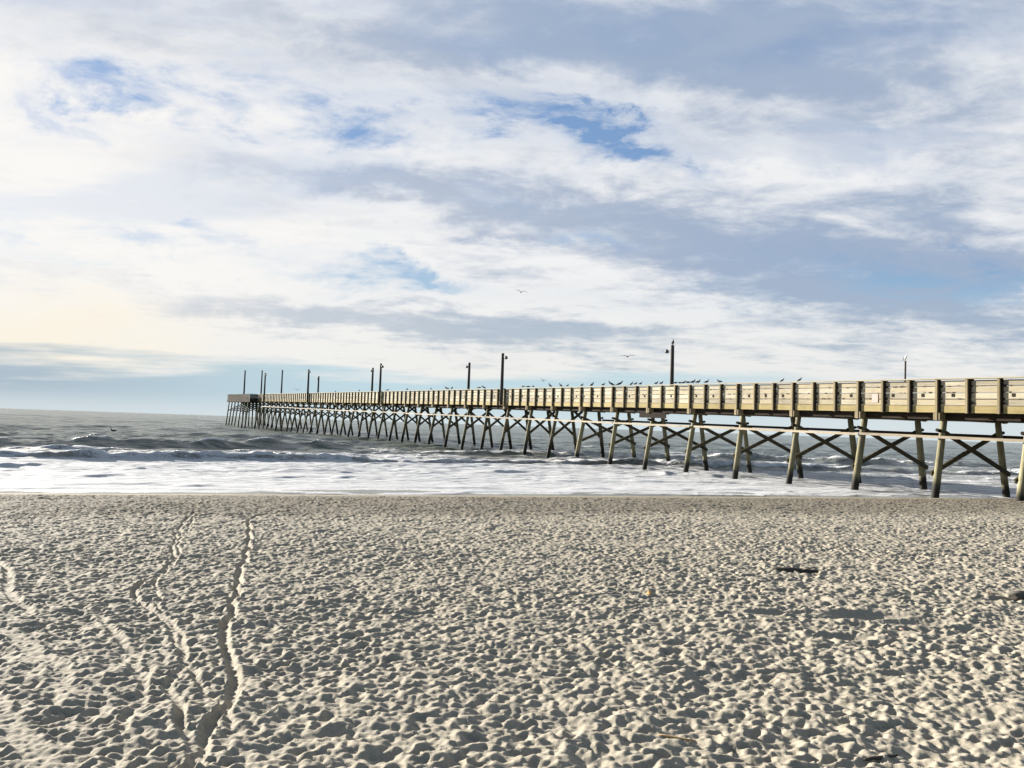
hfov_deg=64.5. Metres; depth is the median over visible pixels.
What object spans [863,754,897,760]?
twig
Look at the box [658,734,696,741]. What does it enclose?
reed stem
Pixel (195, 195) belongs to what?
sky
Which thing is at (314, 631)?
sand beach
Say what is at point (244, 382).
lamp post
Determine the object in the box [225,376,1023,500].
fishing pier
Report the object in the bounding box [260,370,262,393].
lamp post
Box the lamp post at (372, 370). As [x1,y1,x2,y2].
[371,368,373,390]
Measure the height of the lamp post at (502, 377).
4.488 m
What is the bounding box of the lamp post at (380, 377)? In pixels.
[378,363,383,402]
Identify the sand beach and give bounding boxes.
[0,493,1023,767]
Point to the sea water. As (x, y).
(56, 451)
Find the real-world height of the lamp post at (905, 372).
2.759 m
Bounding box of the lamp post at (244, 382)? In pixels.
[243,370,245,395]
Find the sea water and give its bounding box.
[0,408,1022,497]
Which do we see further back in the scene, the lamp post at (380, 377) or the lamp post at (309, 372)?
the lamp post at (309, 372)
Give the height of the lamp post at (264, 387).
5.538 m
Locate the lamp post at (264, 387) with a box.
[263,373,266,400]
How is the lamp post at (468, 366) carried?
on the fishing pier
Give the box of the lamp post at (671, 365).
[665,345,673,385]
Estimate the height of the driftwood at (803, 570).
0.100 m
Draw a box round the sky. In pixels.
[0,0,1023,442]
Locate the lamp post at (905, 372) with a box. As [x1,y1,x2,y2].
[904,361,905,387]
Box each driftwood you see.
[772,567,818,572]
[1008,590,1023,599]
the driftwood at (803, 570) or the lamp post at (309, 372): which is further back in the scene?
the lamp post at (309, 372)
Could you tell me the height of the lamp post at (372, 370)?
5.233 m
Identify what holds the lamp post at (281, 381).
on the fishing pier
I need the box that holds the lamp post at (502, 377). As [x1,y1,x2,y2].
[500,353,507,404]
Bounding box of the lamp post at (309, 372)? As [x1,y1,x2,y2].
[306,369,310,401]
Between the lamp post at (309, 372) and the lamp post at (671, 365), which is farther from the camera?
the lamp post at (309, 372)
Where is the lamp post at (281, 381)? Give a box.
[280,370,282,395]
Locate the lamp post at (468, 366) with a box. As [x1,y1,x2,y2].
[466,363,470,388]

